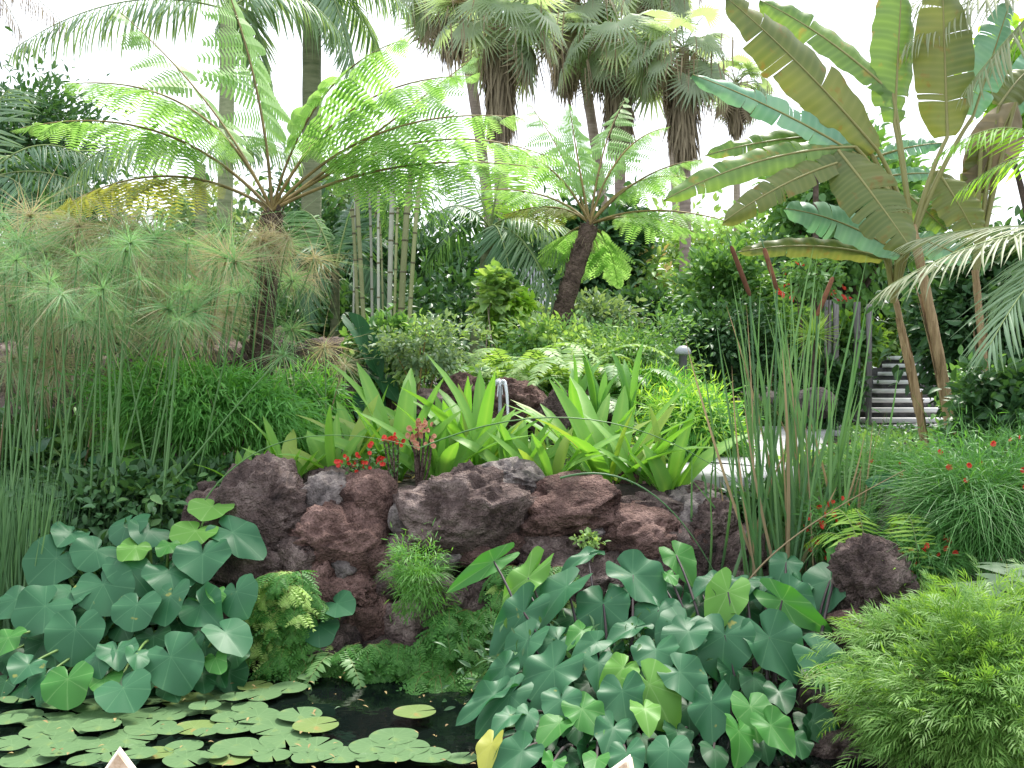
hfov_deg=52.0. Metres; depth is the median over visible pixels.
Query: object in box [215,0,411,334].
feather palm
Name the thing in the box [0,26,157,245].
broadleaf tree
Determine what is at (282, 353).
papyrus
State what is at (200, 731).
lily pad
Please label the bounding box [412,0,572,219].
fan palm
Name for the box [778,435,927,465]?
shrub
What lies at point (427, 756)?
lily pad
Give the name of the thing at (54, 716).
lily pad
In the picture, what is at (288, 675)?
maidenhair fern
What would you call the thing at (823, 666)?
sword fern
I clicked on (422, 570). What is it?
grass tuft
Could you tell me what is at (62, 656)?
taro clump
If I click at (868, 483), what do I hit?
taro clump
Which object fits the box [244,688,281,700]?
lily pad
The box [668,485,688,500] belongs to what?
boulder
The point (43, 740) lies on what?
lily pad
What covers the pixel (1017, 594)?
dwarf bamboo
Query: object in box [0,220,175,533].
papyrus
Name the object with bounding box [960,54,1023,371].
banana plant
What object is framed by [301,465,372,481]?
boulder
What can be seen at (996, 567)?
sword fern
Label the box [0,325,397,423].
rock wall
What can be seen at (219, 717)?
lily pad
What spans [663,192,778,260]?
broadleaf tree
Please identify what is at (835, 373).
shrub
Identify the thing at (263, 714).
lily pad
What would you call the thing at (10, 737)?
lily pad
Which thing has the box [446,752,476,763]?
lily pad
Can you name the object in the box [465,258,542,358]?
croton
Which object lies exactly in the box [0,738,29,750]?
lily pad
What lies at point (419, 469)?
euphorbia
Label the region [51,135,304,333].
feather palm
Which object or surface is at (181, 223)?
broadleaf tree
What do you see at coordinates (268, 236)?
papyrus
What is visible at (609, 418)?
boulder
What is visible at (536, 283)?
picket fence
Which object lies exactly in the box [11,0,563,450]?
tree fern
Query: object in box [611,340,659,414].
canna
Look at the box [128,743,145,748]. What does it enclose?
lily pad
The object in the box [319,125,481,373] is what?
bamboo clump
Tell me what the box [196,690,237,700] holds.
lily pad
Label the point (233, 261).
papyrus
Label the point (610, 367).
sword fern
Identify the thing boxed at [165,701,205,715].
lily pad
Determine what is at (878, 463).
coral plant
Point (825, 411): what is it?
boulder
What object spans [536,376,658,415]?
sword fern
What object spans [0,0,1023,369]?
sky
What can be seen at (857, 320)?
timber post
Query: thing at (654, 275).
shrub
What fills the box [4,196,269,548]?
papyrus
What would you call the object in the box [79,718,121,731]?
lily pad
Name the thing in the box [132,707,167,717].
lily pad
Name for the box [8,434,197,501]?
broadleaf plant
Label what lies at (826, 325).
timber post
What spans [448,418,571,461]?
strap leaf plant
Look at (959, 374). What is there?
shrub
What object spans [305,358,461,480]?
strap leaf plant
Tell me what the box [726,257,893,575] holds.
cattail clump
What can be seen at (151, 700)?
lily pad
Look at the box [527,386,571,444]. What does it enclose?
boulder
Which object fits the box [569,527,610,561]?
creeper
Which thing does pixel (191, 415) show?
feathery shrub
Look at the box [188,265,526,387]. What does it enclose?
shrub
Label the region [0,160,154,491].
papyrus
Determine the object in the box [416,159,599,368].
feather palm
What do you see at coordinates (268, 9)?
feather palm
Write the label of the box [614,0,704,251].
fan palm
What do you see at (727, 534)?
cattail clump
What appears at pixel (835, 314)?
timber post
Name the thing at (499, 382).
fountain
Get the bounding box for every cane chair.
[105,747,135,767]
[612,755,633,767]
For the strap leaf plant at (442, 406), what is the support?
on the ground at (804, 696)
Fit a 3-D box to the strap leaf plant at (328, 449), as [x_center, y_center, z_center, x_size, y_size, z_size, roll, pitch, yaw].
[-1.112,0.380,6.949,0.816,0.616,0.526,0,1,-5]
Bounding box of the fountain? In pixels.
[495,379,508,413]
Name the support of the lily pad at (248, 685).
on the pond water
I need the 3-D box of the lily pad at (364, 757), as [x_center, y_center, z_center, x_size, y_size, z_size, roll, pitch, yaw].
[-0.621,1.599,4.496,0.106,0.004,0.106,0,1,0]
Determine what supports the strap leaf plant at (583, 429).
on the ground at (804, 696)
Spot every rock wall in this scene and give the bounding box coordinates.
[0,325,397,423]
[169,451,766,669]
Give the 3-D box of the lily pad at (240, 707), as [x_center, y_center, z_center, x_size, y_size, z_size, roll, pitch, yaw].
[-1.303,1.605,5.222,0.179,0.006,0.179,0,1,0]
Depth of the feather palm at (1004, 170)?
7.62 m
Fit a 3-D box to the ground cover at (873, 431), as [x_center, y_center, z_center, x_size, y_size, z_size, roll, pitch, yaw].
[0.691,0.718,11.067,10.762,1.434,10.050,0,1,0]
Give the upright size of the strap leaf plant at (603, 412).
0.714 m
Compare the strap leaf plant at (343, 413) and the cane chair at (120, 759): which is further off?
the strap leaf plant at (343, 413)
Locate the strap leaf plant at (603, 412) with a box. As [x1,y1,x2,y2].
[512,378,674,470]
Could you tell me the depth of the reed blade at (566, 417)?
6.00 m
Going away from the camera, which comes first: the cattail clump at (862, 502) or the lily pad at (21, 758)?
the lily pad at (21, 758)
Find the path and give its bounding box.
[666,424,935,492]
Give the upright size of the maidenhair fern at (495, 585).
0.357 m
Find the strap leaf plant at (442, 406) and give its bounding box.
[385,376,526,439]
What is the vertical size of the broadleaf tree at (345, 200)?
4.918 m
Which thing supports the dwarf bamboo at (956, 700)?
on the ground at (804, 696)
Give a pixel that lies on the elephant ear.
(361, 325)
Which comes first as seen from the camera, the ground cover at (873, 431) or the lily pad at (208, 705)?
the lily pad at (208, 705)
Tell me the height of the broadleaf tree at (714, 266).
2.881 m
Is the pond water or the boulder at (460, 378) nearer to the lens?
the pond water
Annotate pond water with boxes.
[0,658,882,767]
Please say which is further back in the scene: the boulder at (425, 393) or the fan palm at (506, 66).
the fan palm at (506, 66)
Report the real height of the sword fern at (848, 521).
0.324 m
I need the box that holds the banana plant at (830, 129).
[664,0,1012,434]
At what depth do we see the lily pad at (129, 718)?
5.12 m
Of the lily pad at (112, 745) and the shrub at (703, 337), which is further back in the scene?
the shrub at (703, 337)
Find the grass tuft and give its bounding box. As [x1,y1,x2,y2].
[376,518,467,632]
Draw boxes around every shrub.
[0,393,147,492]
[0,449,254,546]
[32,327,365,473]
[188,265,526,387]
[240,347,364,436]
[330,303,422,410]
[349,308,508,426]
[359,246,587,386]
[470,302,627,391]
[517,286,661,333]
[560,293,713,407]
[582,355,741,420]
[589,278,678,343]
[600,242,684,294]
[630,366,764,462]
[645,288,804,415]
[701,465,878,551]
[756,296,863,423]
[771,342,878,429]
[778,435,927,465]
[801,299,894,423]
[863,303,910,369]
[921,353,1023,461]
[928,345,1005,439]
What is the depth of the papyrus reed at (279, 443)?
6.20 m
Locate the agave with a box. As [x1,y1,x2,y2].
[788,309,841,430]
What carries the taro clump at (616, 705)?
in the pond water
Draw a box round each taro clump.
[0,498,266,712]
[301,590,355,647]
[446,542,709,767]
[654,540,858,767]
[854,472,907,533]
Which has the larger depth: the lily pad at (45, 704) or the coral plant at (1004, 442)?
the coral plant at (1004, 442)
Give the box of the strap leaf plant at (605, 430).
[583,413,695,483]
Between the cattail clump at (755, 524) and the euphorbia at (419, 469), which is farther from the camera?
the euphorbia at (419, 469)
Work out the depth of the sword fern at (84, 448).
7.56 m
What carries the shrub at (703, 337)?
on the ground at (804, 696)
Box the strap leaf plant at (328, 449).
[279,395,404,469]
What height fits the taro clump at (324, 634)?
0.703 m
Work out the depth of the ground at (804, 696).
6.14 m
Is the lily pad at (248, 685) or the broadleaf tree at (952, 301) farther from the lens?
the broadleaf tree at (952, 301)
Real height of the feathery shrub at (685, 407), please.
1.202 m
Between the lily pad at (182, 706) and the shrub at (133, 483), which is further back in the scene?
the shrub at (133, 483)
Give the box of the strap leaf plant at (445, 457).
[355,403,531,479]
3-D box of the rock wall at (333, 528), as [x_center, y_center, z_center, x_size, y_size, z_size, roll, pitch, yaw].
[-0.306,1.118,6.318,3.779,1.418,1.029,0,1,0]
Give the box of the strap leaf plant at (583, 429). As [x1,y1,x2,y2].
[505,375,720,483]
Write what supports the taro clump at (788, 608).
in the pond water
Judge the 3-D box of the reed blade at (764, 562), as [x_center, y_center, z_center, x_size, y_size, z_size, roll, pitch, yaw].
[1.648,0.806,5.602,0.898,0.698,0.013,0,1,-1]
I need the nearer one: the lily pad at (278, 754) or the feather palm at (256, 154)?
the lily pad at (278, 754)
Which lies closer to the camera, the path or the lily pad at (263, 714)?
the lily pad at (263, 714)
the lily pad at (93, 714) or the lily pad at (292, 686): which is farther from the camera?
the lily pad at (292, 686)
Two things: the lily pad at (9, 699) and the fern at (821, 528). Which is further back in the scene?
the fern at (821, 528)
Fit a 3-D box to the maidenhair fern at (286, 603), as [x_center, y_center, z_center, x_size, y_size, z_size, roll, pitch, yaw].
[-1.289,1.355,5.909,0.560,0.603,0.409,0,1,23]
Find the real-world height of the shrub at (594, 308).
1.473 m
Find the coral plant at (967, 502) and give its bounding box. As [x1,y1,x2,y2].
[840,393,1023,596]
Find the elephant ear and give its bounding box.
[342,312,429,420]
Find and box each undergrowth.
[28,518,171,639]
[335,588,862,718]
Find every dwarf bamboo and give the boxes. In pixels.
[794,552,1023,767]
[799,570,1021,680]
[940,559,1023,644]
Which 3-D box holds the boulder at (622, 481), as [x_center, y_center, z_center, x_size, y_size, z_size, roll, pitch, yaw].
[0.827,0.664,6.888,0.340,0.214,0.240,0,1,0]
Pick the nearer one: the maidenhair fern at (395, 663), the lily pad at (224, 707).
the lily pad at (224, 707)
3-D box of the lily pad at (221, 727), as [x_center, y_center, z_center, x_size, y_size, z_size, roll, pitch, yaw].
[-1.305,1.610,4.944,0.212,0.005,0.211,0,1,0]
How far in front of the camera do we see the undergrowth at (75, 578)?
6.24 m
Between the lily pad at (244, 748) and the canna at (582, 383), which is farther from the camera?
the canna at (582, 383)
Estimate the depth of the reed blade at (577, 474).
5.95 m
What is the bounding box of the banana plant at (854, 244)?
[737,138,984,447]
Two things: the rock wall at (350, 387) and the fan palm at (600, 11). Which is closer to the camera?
the rock wall at (350, 387)
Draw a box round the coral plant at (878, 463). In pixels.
[811,413,986,515]
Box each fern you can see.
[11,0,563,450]
[51,430,147,466]
[243,570,340,680]
[245,652,342,683]
[292,644,385,689]
[328,639,460,684]
[328,665,344,677]
[396,666,487,694]
[409,604,498,676]
[421,357,550,393]
[431,342,601,388]
[470,344,678,390]
[476,98,751,388]
[478,564,581,624]
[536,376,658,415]
[544,363,684,390]
[774,482,892,571]
[797,661,884,703]
[801,508,928,551]
[882,513,976,595]
[939,562,1023,610]
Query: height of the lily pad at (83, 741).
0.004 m
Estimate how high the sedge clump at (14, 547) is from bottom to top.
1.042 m
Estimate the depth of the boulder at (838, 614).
5.27 m
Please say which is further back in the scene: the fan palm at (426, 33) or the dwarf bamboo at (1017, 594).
the fan palm at (426, 33)
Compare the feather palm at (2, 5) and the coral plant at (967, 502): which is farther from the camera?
the feather palm at (2, 5)
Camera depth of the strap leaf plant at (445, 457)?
6.86 m
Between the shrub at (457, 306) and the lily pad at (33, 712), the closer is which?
the lily pad at (33, 712)
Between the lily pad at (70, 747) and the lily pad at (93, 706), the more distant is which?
the lily pad at (93, 706)
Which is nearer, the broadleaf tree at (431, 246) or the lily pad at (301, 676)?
the lily pad at (301, 676)
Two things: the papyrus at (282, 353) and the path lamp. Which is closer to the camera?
the papyrus at (282, 353)
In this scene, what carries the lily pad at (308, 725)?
on the pond water
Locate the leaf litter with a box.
[3,408,850,767]
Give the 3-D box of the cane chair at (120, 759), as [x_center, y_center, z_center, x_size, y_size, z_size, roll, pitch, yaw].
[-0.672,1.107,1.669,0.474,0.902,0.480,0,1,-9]
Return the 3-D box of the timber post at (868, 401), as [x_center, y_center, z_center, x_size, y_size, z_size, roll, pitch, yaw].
[4.284,-0.149,12.611,0.057,1.623,0.057,0,1,0]
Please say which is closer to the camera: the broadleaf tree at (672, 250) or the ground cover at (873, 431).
the ground cover at (873, 431)
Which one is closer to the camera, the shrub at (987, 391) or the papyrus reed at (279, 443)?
the papyrus reed at (279, 443)
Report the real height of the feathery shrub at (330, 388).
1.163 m
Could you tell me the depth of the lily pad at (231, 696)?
5.31 m
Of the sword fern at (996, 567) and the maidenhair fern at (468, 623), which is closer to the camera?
the sword fern at (996, 567)
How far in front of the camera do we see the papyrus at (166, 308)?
7.79 m
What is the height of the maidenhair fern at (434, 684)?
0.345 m
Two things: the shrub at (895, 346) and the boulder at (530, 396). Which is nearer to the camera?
the boulder at (530, 396)
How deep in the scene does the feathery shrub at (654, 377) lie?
9.25 m
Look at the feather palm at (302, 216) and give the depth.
12.45 m
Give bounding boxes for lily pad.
[0,695,34,702]
[0,709,43,723]
[0,713,27,724]
[0,735,21,741]
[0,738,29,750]
[0,747,58,767]
[19,722,69,738]
[22,712,75,726]
[29,732,76,747]
[39,742,80,755]
[41,702,56,708]
[41,717,96,735]
[54,736,99,750]
[66,753,102,765]
[69,710,110,718]
[71,698,102,712]
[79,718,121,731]
[85,739,123,752]
[92,708,148,726]
[97,752,115,761]
[98,727,156,747]
[124,719,176,735]
[125,747,157,758]
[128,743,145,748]
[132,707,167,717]
[138,746,173,758]
[143,696,162,704]
[152,709,187,719]
[156,725,183,734]
[162,692,213,705]
[162,750,208,767]
[164,740,203,752]
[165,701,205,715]
[177,720,214,734]
[188,700,220,709]
[192,728,217,735]
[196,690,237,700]
[200,748,229,757]
[201,702,234,713]
[209,753,250,764]
[210,711,237,722]
[210,737,256,754]
[212,719,255,733]
[220,692,249,700]
[229,740,274,755]
[231,701,267,711]
[233,708,279,722]
[237,680,272,689]
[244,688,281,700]
[250,719,294,734]
[253,748,291,761]
[259,730,311,747]
[269,681,307,692]
[277,707,321,721]
[289,737,342,754]
[291,750,324,762]
[292,717,338,732]
[297,673,321,679]
[317,746,358,762]
[349,737,395,753]
[355,753,379,761]
[369,728,417,744]
[377,748,413,761]
[385,739,429,754]
[393,704,435,717]
[409,747,450,762]
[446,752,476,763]
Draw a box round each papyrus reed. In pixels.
[154,353,292,506]
[204,435,418,499]
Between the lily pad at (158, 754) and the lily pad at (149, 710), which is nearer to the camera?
the lily pad at (158, 754)
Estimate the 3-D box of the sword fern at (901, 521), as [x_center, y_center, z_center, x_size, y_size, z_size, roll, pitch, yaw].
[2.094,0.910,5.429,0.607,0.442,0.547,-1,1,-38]
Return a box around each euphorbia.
[334,441,385,473]
[379,432,405,481]
[405,417,436,485]
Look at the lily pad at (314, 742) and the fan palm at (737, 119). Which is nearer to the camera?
the lily pad at (314, 742)
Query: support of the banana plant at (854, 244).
on the ground at (804, 696)
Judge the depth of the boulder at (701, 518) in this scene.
6.23 m
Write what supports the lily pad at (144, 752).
on the pond water
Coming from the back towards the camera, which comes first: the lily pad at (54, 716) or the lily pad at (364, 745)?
the lily pad at (54, 716)
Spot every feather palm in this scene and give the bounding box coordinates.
[0,0,71,58]
[0,89,156,240]
[8,0,346,334]
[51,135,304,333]
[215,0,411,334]
[282,194,399,336]
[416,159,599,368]
[864,225,1023,377]
[899,0,1023,111]
[936,127,1023,203]
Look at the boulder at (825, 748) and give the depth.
4.62 m
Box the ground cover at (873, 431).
[1,384,1023,556]
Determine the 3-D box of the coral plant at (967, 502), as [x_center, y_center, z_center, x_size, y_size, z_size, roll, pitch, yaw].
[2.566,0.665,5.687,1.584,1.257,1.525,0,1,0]
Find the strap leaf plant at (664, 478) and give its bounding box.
[599,404,747,491]
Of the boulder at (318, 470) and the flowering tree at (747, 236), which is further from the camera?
the flowering tree at (747, 236)
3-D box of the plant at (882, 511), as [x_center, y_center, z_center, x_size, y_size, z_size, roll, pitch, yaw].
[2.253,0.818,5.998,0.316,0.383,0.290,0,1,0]
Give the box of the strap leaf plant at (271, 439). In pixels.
[241,415,337,477]
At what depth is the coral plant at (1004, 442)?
6.53 m
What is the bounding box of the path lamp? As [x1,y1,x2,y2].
[675,346,690,381]
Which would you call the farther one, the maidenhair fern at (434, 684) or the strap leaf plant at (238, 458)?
the strap leaf plant at (238, 458)
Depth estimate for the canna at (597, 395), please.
8.40 m
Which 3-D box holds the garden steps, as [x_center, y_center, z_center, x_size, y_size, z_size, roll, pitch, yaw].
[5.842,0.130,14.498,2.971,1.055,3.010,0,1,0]
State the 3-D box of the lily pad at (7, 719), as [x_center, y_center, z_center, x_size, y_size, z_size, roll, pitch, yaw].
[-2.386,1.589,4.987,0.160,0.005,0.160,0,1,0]
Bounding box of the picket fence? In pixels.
[513,266,554,327]
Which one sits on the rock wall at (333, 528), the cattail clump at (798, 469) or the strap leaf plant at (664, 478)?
the strap leaf plant at (664, 478)
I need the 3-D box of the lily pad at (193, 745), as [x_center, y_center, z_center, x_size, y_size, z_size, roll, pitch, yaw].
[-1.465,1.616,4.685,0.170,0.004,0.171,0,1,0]
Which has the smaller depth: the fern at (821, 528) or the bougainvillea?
the fern at (821, 528)
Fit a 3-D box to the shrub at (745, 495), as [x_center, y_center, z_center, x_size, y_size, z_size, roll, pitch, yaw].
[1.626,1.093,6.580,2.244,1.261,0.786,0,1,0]
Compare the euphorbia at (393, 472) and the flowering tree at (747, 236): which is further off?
the flowering tree at (747, 236)
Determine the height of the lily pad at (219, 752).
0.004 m
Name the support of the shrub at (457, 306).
on the ground at (804, 696)
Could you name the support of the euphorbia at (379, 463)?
on the rock wall at (333, 528)
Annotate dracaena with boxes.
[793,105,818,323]
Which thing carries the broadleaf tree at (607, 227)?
on the ground at (804, 696)
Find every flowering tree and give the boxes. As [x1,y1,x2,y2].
[737,223,959,325]
[739,113,1004,412]
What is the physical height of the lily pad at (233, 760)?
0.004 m
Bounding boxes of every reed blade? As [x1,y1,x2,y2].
[420,417,774,514]
[560,472,712,569]
[748,470,904,579]
[806,430,813,566]
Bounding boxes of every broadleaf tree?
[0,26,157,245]
[0,157,255,385]
[132,167,259,328]
[233,142,387,338]
[235,182,529,311]
[257,142,435,246]
[409,179,557,335]
[520,175,668,303]
[635,193,737,305]
[647,224,810,414]
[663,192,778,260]
[860,192,1023,427]
[955,0,1023,213]
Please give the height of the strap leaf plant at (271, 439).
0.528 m
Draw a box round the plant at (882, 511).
[875,492,929,553]
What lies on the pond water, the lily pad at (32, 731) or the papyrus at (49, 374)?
the lily pad at (32, 731)
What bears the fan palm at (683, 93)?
on the ground at (804, 696)
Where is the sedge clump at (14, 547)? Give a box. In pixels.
[0,470,96,638]
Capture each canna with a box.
[552,353,600,394]
[579,344,619,413]
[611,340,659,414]
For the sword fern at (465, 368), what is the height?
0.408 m
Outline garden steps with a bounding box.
[860,356,943,424]
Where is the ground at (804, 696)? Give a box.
[0,374,1023,767]
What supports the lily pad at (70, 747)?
on the pond water
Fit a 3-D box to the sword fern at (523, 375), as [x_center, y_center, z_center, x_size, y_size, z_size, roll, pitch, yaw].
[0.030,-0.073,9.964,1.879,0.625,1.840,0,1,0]
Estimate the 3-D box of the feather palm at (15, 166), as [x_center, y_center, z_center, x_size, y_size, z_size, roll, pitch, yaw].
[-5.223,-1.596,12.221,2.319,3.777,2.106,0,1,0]
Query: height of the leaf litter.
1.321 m
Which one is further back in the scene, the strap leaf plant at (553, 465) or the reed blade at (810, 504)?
the strap leaf plant at (553, 465)
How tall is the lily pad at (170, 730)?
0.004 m
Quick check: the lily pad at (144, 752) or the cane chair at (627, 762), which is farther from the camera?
the lily pad at (144, 752)
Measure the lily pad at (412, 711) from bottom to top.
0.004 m
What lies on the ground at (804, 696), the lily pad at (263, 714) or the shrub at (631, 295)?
the shrub at (631, 295)
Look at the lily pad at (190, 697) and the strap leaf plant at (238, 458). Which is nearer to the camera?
the lily pad at (190, 697)
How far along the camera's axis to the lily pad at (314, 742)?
4.68 m
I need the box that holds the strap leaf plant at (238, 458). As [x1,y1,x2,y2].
[194,446,267,475]
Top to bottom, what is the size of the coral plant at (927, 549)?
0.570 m
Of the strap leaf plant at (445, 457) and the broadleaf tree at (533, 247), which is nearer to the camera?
the strap leaf plant at (445, 457)
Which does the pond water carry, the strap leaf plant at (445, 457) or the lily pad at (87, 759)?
the lily pad at (87, 759)
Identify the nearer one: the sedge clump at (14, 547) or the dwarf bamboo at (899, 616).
the dwarf bamboo at (899, 616)
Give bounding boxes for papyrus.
[0,126,286,467]
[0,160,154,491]
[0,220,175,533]
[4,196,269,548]
[82,175,405,455]
[144,196,350,457]
[227,297,389,421]
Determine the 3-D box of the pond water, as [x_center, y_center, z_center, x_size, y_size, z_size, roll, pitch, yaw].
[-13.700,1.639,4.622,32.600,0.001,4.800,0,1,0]
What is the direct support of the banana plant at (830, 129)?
on the ground at (804, 696)
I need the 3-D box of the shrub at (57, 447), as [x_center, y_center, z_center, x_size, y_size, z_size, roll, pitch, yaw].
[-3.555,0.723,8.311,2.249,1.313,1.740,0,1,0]
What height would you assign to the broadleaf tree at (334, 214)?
5.152 m
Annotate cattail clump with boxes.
[685,233,866,578]
[690,335,834,576]
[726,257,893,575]
[777,363,898,577]
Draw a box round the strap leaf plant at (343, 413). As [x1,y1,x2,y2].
[295,386,395,465]
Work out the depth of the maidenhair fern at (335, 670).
5.82 m
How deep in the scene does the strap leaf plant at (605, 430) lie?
6.78 m
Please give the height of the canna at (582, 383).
0.488 m
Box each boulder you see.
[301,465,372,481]
[416,388,448,418]
[440,371,476,404]
[485,376,546,430]
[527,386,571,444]
[585,389,616,425]
[614,471,653,483]
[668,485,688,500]
[690,497,741,537]
[791,387,837,418]
[809,727,861,758]
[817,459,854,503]
[825,608,871,645]
[826,532,919,619]
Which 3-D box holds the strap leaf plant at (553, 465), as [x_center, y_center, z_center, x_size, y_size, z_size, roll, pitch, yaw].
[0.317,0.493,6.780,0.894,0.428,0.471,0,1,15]
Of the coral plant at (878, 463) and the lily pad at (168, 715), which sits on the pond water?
the lily pad at (168, 715)
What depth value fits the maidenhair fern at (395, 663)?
5.72 m
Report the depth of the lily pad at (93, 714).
5.14 m
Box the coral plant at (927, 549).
[873,507,986,595]
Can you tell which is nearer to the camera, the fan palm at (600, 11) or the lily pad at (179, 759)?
the lily pad at (179, 759)
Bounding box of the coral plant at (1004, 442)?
[927,408,1023,494]
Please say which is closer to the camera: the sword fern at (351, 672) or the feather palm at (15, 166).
the sword fern at (351, 672)
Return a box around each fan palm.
[386,0,494,226]
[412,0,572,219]
[509,0,629,207]
[554,9,680,205]
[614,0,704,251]
[625,2,735,293]
[702,52,775,232]
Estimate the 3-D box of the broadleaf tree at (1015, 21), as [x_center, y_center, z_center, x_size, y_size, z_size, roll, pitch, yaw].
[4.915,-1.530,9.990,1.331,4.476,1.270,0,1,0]
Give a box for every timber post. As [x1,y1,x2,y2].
[824,300,831,356]
[833,298,838,423]
[853,302,860,424]
[865,304,871,424]
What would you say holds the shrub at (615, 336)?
on the ground at (804, 696)
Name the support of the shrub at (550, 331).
on the ground at (804, 696)
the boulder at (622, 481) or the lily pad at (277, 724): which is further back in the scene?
the boulder at (622, 481)
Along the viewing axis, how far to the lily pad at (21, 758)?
4.54 m
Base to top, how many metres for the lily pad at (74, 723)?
0.004 m
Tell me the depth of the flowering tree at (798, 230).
13.20 m
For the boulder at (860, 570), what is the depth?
5.32 m
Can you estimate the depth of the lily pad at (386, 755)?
4.53 m
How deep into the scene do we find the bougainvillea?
11.74 m
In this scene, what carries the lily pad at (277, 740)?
on the pond water
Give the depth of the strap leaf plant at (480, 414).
7.04 m
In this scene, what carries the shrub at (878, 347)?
on the ground at (804, 696)
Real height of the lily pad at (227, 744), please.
0.005 m
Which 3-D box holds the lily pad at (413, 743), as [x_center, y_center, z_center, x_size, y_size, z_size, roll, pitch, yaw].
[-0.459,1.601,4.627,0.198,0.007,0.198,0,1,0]
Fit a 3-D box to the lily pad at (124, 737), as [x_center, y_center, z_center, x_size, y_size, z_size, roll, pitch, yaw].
[-1.764,1.620,4.815,0.268,0.005,0.268,0,1,0]
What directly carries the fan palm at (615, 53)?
on the ground at (804, 696)
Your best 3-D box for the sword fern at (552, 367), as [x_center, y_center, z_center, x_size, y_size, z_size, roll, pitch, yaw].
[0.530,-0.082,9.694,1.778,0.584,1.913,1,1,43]
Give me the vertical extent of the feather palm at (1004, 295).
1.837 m
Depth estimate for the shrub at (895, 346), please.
15.81 m
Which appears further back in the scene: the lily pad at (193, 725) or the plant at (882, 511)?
the plant at (882, 511)
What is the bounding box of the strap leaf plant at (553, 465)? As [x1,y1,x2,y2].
[486,426,634,475]
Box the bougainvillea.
[768,234,852,428]
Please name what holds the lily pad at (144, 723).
on the pond water
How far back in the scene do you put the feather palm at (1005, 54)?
7.95 m
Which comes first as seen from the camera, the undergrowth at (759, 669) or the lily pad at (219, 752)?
the lily pad at (219, 752)
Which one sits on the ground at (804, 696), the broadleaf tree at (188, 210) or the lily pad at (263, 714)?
the broadleaf tree at (188, 210)
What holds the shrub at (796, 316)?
on the ground at (804, 696)
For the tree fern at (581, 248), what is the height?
3.856 m
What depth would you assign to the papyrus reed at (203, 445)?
6.60 m
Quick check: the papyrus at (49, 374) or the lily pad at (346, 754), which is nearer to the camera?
the lily pad at (346, 754)
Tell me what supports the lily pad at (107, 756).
on the pond water
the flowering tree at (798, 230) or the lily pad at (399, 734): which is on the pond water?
the lily pad at (399, 734)
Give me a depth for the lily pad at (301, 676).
5.69 m
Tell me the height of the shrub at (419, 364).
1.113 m
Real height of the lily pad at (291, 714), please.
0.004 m
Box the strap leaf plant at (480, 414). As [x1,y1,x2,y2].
[401,355,539,464]
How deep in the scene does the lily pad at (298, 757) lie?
4.52 m

